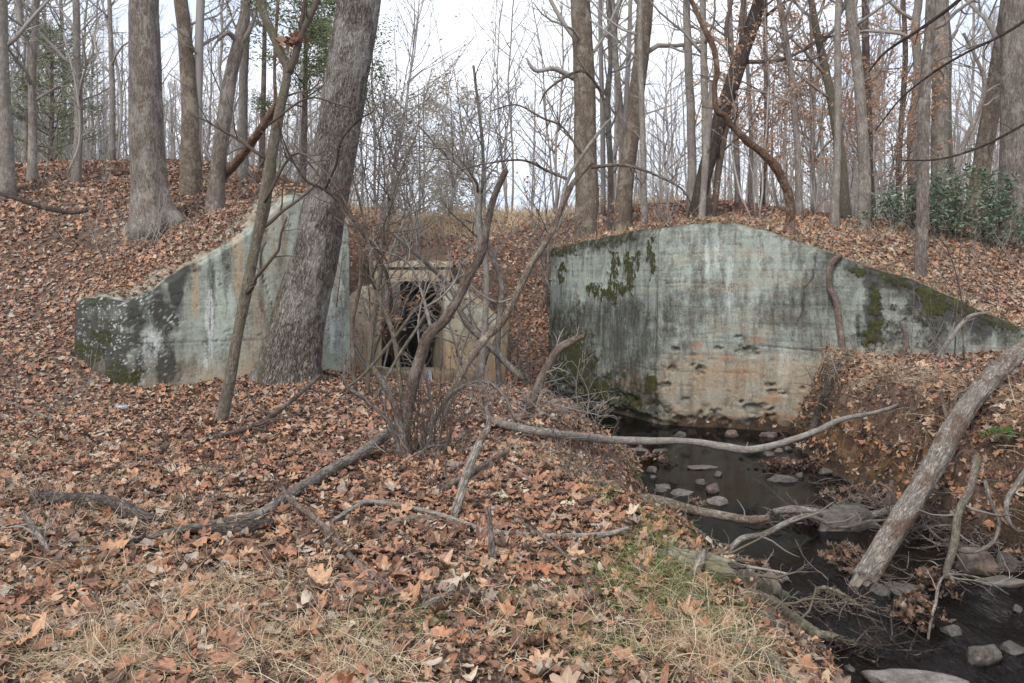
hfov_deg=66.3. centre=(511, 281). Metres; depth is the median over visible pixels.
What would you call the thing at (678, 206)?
sapling
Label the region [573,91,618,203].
background tree
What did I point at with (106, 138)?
background tree
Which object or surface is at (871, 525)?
rock
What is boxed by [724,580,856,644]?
root
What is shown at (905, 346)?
root
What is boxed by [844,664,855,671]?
rock
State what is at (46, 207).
fallen branch
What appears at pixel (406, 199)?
background tree
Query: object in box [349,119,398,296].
background tree
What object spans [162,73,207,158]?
background tree
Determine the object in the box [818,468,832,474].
rock
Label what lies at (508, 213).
dry grass
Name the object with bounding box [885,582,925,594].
rock
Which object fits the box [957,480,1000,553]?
root
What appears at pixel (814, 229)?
fallen leaves
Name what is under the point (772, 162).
hooked vine
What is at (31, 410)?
fallen branch
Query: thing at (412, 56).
sapling
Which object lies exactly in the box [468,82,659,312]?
sapling
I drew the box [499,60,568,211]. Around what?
background tree
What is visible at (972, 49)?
hanging branch
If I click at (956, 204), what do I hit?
laurel bush
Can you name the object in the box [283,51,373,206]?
background tree
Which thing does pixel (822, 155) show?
background tree
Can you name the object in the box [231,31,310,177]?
background tree
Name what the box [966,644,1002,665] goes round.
rock
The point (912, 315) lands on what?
undergrowth
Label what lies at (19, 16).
background tree
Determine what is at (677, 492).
rock
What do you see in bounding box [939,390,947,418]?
root
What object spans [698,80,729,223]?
dead tree
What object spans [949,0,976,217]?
tree
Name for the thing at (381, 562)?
fallen leaves
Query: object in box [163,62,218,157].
background tree
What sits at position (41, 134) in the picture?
background tree
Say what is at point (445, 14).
sky
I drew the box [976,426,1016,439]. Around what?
fern
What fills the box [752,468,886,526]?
driftwood
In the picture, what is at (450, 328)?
sapling
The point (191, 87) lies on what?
tree
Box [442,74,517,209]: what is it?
background tree
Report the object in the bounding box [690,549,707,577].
stick
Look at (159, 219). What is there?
undergrowth
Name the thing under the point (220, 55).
background tree
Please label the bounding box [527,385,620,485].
sapling
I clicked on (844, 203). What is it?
tree
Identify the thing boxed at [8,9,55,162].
background tree
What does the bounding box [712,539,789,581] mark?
fallen branch
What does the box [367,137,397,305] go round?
background tree
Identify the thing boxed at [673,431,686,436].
rock
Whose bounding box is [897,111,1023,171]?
hanging branch
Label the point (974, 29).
background tree
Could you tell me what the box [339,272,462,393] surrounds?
sapling
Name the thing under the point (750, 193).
tree
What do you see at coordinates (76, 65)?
tree
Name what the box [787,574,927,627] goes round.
driftwood
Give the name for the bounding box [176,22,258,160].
background tree
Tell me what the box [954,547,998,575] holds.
rock
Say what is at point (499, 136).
sapling
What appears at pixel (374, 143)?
background tree
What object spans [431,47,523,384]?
sapling
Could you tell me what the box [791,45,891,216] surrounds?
background tree
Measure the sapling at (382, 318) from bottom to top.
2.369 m
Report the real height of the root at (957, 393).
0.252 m
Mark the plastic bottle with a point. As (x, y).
(124, 406)
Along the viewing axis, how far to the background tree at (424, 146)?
48.53 m
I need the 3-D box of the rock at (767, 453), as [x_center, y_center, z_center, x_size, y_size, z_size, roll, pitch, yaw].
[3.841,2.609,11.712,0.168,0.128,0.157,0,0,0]
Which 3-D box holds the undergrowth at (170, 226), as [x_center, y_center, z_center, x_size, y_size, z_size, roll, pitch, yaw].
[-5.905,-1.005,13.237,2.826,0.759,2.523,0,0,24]
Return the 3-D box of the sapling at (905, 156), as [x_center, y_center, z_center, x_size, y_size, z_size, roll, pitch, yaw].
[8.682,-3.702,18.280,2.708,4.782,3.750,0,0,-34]
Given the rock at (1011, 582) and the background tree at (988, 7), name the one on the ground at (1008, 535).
the background tree at (988, 7)
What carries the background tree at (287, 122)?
on the ground at (1008, 535)
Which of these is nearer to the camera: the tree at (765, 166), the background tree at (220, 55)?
the tree at (765, 166)
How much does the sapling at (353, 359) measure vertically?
3.539 m
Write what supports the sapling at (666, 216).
on the ground at (1008, 535)
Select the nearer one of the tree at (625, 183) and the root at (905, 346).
the root at (905, 346)
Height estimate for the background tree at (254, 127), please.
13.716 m
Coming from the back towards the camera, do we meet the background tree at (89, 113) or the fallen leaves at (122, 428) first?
the background tree at (89, 113)
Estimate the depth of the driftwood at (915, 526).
7.92 m
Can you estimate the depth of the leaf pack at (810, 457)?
11.04 m
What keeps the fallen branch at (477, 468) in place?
on the ground at (1008, 535)
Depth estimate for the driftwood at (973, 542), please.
7.58 m
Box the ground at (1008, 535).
[0,161,1023,682]
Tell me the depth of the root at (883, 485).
7.69 m
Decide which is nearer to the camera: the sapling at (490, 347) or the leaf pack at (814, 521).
the leaf pack at (814, 521)
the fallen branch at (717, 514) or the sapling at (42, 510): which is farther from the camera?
the fallen branch at (717, 514)
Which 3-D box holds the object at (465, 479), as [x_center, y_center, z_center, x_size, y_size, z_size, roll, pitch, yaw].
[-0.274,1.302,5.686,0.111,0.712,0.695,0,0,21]
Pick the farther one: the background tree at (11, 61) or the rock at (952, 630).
the background tree at (11, 61)
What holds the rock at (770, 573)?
on the root at (766, 584)
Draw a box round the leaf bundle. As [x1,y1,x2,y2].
[275,32,310,51]
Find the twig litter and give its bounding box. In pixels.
[0,226,1023,682]
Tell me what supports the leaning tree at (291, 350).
on the ground at (1008, 535)
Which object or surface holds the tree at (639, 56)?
on the ground at (1008, 535)
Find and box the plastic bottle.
[113,405,128,409]
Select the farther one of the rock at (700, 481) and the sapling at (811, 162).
the sapling at (811, 162)
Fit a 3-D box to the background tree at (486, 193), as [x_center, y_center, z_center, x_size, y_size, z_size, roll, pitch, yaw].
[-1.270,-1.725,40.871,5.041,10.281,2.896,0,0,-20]
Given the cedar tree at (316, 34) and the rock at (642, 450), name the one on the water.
the rock at (642, 450)
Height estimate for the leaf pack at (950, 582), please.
0.238 m
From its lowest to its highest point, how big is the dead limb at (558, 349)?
1.289 m
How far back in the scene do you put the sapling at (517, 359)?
17.91 m
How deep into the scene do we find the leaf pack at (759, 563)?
6.96 m
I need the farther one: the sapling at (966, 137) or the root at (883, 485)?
the sapling at (966, 137)
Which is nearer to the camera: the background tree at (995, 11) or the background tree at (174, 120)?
the background tree at (995, 11)
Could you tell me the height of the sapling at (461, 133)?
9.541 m
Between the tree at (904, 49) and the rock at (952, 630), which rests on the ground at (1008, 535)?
the tree at (904, 49)
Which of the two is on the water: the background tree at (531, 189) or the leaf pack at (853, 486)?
the leaf pack at (853, 486)
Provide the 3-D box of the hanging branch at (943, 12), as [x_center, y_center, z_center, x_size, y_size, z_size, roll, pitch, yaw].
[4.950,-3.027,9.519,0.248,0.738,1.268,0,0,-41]
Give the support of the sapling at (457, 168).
on the ground at (1008, 535)
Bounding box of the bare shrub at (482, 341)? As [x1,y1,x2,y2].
[433,54,694,429]
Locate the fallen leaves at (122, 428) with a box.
[0,204,1023,552]
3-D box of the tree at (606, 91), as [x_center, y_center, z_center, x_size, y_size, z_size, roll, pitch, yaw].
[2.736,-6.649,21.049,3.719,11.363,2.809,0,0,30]
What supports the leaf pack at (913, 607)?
on the water
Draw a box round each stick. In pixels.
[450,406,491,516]
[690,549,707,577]
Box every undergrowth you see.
[0,59,124,188]
[3,276,76,329]
[4,218,198,263]
[4,338,184,414]
[39,199,224,245]
[60,168,178,250]
[164,62,319,197]
[379,181,508,254]
[564,176,731,238]
[781,326,1023,373]
[803,199,1023,239]
[888,259,989,358]
[899,199,1023,265]
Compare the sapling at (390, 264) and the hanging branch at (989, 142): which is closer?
the hanging branch at (989, 142)
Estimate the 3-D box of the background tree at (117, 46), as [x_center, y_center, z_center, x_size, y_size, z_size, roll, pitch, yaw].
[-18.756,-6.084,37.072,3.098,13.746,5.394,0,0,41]
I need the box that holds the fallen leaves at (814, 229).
[0,157,1023,414]
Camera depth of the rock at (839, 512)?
8.18 m
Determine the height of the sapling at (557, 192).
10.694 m
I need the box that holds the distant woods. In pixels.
[8,4,999,314]
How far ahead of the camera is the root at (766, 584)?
4.60 m
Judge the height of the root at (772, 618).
0.947 m
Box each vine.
[689,0,795,234]
[826,253,845,351]
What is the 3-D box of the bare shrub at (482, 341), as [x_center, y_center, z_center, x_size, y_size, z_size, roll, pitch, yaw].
[0.503,-0.523,9.385,3.234,4.457,1.150,0,0,-17]
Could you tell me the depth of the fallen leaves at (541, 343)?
19.66 m
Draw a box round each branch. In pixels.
[0,192,88,214]
[0,398,65,422]
[0,505,67,549]
[170,626,214,682]
[205,374,334,440]
[277,121,398,313]
[281,485,397,592]
[324,102,382,188]
[332,499,628,537]
[378,515,470,531]
[427,449,509,497]
[522,521,613,620]
[598,480,769,523]
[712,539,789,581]
[729,501,885,556]
[772,505,893,517]
[866,0,960,71]
[872,20,1023,130]
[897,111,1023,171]
[916,455,1011,579]
[924,569,1012,638]
[935,311,987,358]
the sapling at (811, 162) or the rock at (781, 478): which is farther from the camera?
the sapling at (811, 162)
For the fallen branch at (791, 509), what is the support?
on the water
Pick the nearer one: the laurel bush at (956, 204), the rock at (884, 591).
the rock at (884, 591)
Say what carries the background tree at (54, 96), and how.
on the ground at (1008, 535)
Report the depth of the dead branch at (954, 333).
11.28 m
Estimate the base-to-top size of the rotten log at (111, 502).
0.158 m
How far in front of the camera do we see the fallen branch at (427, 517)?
5.14 m
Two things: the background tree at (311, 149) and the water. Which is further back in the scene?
the background tree at (311, 149)
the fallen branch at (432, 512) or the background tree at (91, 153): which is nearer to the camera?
the fallen branch at (432, 512)
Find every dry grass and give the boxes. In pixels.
[0,177,1023,410]
[0,388,842,682]
[349,186,822,239]
[552,211,1022,328]
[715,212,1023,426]
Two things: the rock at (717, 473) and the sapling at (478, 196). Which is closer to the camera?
the rock at (717, 473)
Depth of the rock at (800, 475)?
10.38 m
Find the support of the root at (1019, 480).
hanging from the ground at (1008, 535)
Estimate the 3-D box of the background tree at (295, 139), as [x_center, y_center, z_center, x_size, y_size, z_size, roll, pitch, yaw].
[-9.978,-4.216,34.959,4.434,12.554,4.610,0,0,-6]
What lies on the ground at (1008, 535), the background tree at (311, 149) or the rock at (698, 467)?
the background tree at (311, 149)
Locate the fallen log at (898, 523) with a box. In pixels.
[848,337,1023,586]
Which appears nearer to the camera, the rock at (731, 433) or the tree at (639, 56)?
the rock at (731, 433)
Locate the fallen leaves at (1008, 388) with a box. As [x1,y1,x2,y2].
[772,344,1023,554]
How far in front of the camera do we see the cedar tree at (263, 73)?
21.94 m
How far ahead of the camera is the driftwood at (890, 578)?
6.78 m
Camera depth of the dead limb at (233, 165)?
14.87 m
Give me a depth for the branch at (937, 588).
6.04 m
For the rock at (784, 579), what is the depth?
6.77 m
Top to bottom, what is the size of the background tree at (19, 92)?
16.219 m
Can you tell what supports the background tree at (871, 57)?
on the ground at (1008, 535)
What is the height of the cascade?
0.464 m
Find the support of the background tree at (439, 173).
on the ground at (1008, 535)
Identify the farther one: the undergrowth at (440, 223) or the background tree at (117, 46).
the background tree at (117, 46)
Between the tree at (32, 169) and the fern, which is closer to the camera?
the fern
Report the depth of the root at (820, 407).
11.91 m
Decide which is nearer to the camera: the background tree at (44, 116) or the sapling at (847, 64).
the sapling at (847, 64)
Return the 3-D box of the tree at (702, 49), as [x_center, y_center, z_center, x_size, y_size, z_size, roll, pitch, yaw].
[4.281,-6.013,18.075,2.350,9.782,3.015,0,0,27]
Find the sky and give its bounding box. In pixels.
[8,0,999,216]
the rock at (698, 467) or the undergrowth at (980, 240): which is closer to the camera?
the rock at (698, 467)
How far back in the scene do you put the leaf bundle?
8.54 m
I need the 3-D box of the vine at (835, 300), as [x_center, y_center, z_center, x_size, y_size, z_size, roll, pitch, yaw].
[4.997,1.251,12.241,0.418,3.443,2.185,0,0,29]
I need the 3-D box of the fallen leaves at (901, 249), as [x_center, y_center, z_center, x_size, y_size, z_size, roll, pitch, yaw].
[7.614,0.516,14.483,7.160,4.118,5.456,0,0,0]
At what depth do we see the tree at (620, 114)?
22.94 m
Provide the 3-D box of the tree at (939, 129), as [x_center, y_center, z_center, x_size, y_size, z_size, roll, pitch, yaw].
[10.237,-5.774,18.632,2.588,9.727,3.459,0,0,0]
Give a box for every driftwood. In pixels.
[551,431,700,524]
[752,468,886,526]
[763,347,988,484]
[776,337,860,443]
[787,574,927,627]
[795,525,1023,602]
[804,598,942,666]
[810,358,971,518]
[817,478,931,516]
[828,415,1016,556]
[894,379,1023,575]
[924,450,1023,578]
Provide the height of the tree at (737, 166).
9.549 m
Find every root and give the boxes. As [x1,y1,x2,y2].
[653,528,812,641]
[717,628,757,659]
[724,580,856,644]
[731,588,847,660]
[750,649,796,682]
[806,355,853,439]
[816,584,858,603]
[855,325,908,361]
[866,482,896,506]
[885,480,893,505]
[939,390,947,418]
[953,389,966,405]
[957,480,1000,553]
[1003,468,1023,532]
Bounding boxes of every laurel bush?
[847,171,973,233]
[870,162,1023,240]
[964,204,1023,250]
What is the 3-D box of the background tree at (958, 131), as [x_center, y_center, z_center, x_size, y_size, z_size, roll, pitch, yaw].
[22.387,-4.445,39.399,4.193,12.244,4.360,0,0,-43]
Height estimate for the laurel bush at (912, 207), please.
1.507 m
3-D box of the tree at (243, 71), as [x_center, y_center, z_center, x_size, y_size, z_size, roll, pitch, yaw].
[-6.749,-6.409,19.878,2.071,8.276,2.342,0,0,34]
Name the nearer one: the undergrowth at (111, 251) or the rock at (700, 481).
the rock at (700, 481)
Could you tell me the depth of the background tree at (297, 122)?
33.06 m
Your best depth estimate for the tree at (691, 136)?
18.92 m
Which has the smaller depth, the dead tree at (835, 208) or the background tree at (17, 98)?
the dead tree at (835, 208)
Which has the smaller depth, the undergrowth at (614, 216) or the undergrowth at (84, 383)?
the undergrowth at (84, 383)
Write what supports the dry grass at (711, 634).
on the ground at (1008, 535)
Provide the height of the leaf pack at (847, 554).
0.252 m
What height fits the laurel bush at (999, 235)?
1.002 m
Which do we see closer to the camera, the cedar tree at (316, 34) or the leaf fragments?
the leaf fragments
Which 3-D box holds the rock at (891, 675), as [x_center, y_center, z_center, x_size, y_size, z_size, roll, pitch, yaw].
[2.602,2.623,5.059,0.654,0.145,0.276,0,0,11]
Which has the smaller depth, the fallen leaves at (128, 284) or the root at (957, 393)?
the root at (957, 393)
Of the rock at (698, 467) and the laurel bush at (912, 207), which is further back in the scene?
the laurel bush at (912, 207)
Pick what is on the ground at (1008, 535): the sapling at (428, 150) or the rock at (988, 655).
the sapling at (428, 150)
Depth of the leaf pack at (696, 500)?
9.00 m
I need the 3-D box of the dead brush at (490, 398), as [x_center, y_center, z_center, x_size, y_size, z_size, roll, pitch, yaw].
[-0.322,1.221,9.642,1.568,1.212,2.056,0,0,15]
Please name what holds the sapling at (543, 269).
on the ground at (1008, 535)
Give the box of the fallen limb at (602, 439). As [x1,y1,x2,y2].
[482,403,898,452]
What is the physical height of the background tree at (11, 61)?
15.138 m
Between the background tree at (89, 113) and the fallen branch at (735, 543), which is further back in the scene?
the background tree at (89, 113)
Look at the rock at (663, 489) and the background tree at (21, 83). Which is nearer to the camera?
the rock at (663, 489)
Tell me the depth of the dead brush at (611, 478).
7.76 m
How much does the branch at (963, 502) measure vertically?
0.818 m
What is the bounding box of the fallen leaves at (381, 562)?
[0,422,850,682]
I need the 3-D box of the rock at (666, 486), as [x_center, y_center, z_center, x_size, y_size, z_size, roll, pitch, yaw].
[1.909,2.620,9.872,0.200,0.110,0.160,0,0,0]
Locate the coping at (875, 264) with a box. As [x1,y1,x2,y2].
[553,217,1023,328]
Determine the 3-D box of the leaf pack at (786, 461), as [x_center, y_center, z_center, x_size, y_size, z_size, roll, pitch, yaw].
[3.949,2.543,11.057,1.200,0.135,0.724,0,0,-24]
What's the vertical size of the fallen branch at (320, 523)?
0.166 m
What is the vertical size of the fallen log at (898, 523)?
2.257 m
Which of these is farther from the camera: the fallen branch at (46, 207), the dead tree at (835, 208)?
the dead tree at (835, 208)
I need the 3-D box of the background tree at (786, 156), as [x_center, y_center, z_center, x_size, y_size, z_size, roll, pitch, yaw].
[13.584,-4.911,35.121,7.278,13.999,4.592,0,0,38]
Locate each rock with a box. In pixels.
[628,448,647,451]
[647,466,656,472]
[653,486,667,491]
[654,448,667,451]
[655,484,670,488]
[670,488,693,495]
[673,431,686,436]
[687,465,718,469]
[695,479,706,484]
[706,483,718,493]
[706,496,728,505]
[714,471,721,475]
[724,430,738,437]
[759,432,776,437]
[763,451,774,455]
[764,571,782,593]
[767,475,797,482]
[774,448,782,451]
[776,573,788,582]
[784,446,792,450]
[795,472,803,477]
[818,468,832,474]
[818,503,874,531]
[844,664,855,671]
[860,668,968,682]
[867,522,878,528]
[868,583,891,596]
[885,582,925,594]
[939,624,962,635]
[943,536,966,548]
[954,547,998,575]
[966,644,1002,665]
[974,575,1023,587]
[996,551,1020,569]
[999,640,1023,654]
[1012,604,1022,612]
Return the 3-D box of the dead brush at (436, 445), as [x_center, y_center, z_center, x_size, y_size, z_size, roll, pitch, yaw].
[-0.924,1.402,7.110,1.231,0.604,1.014,0,0,0]
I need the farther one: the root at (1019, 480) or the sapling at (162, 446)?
the root at (1019, 480)
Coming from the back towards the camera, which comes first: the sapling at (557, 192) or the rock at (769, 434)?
the sapling at (557, 192)
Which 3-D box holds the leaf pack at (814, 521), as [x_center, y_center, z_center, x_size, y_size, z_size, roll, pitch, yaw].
[3.232,2.510,8.464,0.791,0.176,0.491,0,0,0]
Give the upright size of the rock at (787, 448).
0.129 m
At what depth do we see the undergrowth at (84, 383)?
9.84 m
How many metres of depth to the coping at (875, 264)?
13.68 m
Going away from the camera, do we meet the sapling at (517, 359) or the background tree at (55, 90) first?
the sapling at (517, 359)
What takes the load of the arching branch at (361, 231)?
attached to the forked tree at (261, 224)
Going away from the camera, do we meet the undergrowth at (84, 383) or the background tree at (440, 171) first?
the undergrowth at (84, 383)
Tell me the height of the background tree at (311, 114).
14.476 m
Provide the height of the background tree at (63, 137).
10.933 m
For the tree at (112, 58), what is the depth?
20.97 m
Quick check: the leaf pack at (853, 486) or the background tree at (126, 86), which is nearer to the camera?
the leaf pack at (853, 486)
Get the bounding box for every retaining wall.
[74,187,349,388]
[548,223,1023,426]
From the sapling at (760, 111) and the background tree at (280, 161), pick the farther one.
the background tree at (280, 161)
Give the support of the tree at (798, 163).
on the ground at (1008, 535)
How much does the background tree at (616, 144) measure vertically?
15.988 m
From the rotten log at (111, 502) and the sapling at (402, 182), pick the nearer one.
the rotten log at (111, 502)
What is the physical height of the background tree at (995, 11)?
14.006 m
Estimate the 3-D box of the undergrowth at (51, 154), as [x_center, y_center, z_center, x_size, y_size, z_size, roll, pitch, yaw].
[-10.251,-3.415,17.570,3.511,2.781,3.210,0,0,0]
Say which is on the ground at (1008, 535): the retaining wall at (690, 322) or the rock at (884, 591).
the retaining wall at (690, 322)
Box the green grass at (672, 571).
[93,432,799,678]
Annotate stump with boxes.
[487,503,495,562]
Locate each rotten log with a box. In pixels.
[36,490,171,526]
[197,518,273,536]
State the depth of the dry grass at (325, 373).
13.49 m
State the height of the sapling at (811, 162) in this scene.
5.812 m
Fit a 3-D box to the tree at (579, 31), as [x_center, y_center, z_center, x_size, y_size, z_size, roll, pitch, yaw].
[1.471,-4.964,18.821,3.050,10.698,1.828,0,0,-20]
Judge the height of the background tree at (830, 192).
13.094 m
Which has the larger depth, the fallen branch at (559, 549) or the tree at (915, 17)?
the tree at (915, 17)
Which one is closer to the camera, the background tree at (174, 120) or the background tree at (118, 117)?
the background tree at (118, 117)
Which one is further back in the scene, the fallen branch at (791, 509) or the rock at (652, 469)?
the rock at (652, 469)
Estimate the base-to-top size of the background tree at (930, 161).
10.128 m
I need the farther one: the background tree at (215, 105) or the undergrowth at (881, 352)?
the background tree at (215, 105)
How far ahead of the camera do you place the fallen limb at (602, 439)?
9.12 m
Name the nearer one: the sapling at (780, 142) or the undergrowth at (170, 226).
the undergrowth at (170, 226)
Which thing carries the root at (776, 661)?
on the ground at (1008, 535)
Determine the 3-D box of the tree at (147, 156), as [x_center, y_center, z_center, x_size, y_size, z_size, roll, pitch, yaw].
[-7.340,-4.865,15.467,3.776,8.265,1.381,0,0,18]
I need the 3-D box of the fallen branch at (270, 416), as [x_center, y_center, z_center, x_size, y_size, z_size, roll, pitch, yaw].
[-2.691,1.512,9.069,1.031,0.770,2.914,0,0,-6]
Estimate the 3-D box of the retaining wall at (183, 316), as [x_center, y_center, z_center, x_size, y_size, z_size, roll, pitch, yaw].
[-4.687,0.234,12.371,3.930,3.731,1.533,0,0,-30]
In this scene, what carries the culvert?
on the ground at (1008, 535)
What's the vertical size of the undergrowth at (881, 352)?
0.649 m
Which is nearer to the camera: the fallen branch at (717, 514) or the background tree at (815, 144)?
the fallen branch at (717, 514)
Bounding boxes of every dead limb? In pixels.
[225,97,277,180]
[501,326,583,419]
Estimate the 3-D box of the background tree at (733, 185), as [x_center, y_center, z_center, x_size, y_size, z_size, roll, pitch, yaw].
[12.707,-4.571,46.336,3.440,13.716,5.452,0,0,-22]
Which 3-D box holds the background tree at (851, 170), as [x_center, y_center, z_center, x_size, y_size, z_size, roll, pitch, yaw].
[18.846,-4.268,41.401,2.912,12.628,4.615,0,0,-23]
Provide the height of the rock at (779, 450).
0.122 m
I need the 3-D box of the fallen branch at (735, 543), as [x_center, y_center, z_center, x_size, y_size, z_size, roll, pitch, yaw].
[2.837,2.316,7.566,2.406,0.396,0.501,0,0,-33]
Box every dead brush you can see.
[355,409,473,462]
[440,335,557,422]
[508,353,619,444]
[547,428,641,488]
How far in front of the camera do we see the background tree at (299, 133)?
30.68 m
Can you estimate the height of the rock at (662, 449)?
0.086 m
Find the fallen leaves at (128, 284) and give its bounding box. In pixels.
[85,182,305,297]
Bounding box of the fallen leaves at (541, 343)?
[505,277,553,395]
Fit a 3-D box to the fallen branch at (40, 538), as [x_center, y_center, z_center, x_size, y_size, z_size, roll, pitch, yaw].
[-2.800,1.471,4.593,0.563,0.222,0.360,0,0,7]
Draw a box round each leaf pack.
[634,450,677,462]
[686,495,707,504]
[739,556,779,575]
[749,455,814,468]
[783,507,819,524]
[795,454,824,467]
[816,482,885,501]
[817,539,887,577]
[884,586,955,632]
[899,564,963,598]
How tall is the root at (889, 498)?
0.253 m
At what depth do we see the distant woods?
53.38 m
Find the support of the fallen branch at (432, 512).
on the ground at (1008, 535)
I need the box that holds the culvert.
[349,260,509,384]
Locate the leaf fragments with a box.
[0,447,841,682]
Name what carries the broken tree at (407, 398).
on the ground at (1008, 535)
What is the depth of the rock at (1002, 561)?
7.08 m
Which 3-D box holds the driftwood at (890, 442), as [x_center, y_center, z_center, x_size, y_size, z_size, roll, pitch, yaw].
[4.747,1.846,9.256,2.116,1.864,1.808,0,0,-20]
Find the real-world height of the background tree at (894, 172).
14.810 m
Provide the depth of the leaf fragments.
4.39 m
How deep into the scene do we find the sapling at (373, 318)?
10.97 m
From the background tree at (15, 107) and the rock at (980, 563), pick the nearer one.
the rock at (980, 563)
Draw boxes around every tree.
[0,0,71,200]
[8,0,72,89]
[8,0,97,182]
[8,0,114,162]
[8,0,115,182]
[8,2,68,157]
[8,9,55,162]
[8,16,54,162]
[8,22,41,161]
[9,0,108,161]
[9,0,128,159]
[10,2,123,160]
[10,8,97,160]
[12,0,98,158]
[14,0,126,161]
[16,14,99,159]
[17,44,73,158]
[37,0,127,160]
[40,90,89,156]
[64,0,127,159]
[67,66,108,159]
[69,50,126,159]
[84,111,108,159]
[85,105,127,157]
[86,12,128,159]
[101,71,167,158]
[102,4,177,158]
[121,0,184,238]
[123,5,194,158]
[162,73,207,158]
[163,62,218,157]
[163,66,180,159]
[165,4,231,158]
[167,0,240,196]
[173,0,275,159]
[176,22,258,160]
[187,0,373,424]
[201,51,248,160]
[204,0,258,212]
[210,0,283,178]
[210,0,401,187]
[213,84,296,176]
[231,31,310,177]
[237,97,267,162]
[247,0,395,386]
[248,0,360,181]
[249,50,320,178]
[255,50,313,182]
[258,0,335,167]
[268,70,299,171]
[273,0,321,179]
[281,46,325,178]
[282,69,358,198]
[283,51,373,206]
[287,0,376,200]
[331,133,546,458]
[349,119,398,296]
[353,22,430,305]
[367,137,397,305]
[381,67,460,216]
[392,152,421,297]
[409,113,473,215]
[428,128,461,204]
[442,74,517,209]
[463,153,498,210]
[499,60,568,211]
[519,121,562,213]
[521,0,635,238]
[526,0,699,200]
[542,0,653,231]
[557,0,647,224]
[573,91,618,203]
[602,0,659,162]
[612,0,729,230]
[648,0,735,217]
[654,0,724,215]
[656,0,834,202]
[664,0,762,203]
[687,0,862,219]
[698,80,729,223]
[719,0,804,204]
[720,0,873,218]
[721,0,860,218]
[721,85,757,201]
[743,33,857,213]
[751,0,877,209]
[767,32,857,212]
[773,1,912,218]
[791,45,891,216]
[801,101,852,211]
[821,0,922,222]
[828,0,964,188]
[829,0,840,227]
[829,0,912,217]
[843,92,885,217]
[844,0,891,228]
[857,0,997,219]
[875,63,960,216]
[881,2,999,214]
[887,95,966,217]
[889,0,949,224]
[914,0,986,278]
[929,66,974,163]
[930,5,998,215]
[930,74,998,213]
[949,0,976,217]
[953,1,999,222]
[962,14,997,96]
[964,0,1002,228]
[995,0,1023,245]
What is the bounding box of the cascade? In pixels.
[420,369,431,380]
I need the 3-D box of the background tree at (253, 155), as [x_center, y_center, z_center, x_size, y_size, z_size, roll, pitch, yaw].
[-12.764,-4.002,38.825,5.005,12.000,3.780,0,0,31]
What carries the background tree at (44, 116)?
on the ground at (1008, 535)
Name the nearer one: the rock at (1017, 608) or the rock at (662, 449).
the rock at (1017, 608)
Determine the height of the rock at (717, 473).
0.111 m
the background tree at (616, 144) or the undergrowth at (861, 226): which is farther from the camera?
the background tree at (616, 144)
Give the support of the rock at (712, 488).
in the water
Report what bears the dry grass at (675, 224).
on the ground at (1008, 535)
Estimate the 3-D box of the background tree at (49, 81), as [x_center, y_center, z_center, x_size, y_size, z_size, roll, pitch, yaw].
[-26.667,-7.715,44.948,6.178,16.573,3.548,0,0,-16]
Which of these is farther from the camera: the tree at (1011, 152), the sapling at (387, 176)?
the sapling at (387, 176)
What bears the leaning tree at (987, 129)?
on the ground at (1008, 535)
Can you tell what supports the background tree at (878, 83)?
on the ground at (1008, 535)
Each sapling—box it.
[15,458,104,553]
[145,395,254,523]
[275,142,438,391]
[316,0,486,212]
[316,2,458,246]
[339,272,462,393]
[349,95,466,359]
[349,205,391,273]
[350,128,439,393]
[350,268,439,375]
[354,65,468,244]
[358,72,486,297]
[365,83,514,379]
[388,82,496,304]
[389,0,506,215]
[391,231,523,380]
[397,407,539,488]
[400,187,543,381]
[420,0,552,210]
[430,0,555,211]
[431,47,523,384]
[460,0,664,212]
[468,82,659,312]
[489,299,547,386]
[498,201,588,312]
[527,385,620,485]
[595,0,738,220]
[631,156,689,223]
[667,0,834,218]
[698,0,918,208]
[717,0,853,214]
[774,0,912,215]
[829,20,953,221]
[905,156,994,359]
[933,1,1000,232]
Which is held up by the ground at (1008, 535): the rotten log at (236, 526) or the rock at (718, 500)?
the rotten log at (236, 526)
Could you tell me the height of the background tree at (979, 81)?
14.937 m
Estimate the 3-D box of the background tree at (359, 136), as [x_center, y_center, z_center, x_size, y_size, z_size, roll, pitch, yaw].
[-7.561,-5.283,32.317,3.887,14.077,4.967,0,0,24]
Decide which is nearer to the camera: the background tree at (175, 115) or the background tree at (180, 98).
the background tree at (180, 98)
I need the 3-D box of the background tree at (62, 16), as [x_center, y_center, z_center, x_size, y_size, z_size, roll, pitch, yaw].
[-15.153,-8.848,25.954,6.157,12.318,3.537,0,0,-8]
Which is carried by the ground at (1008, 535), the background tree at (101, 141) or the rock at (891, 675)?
the background tree at (101, 141)
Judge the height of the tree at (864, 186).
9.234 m
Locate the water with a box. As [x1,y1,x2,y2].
[382,343,1023,682]

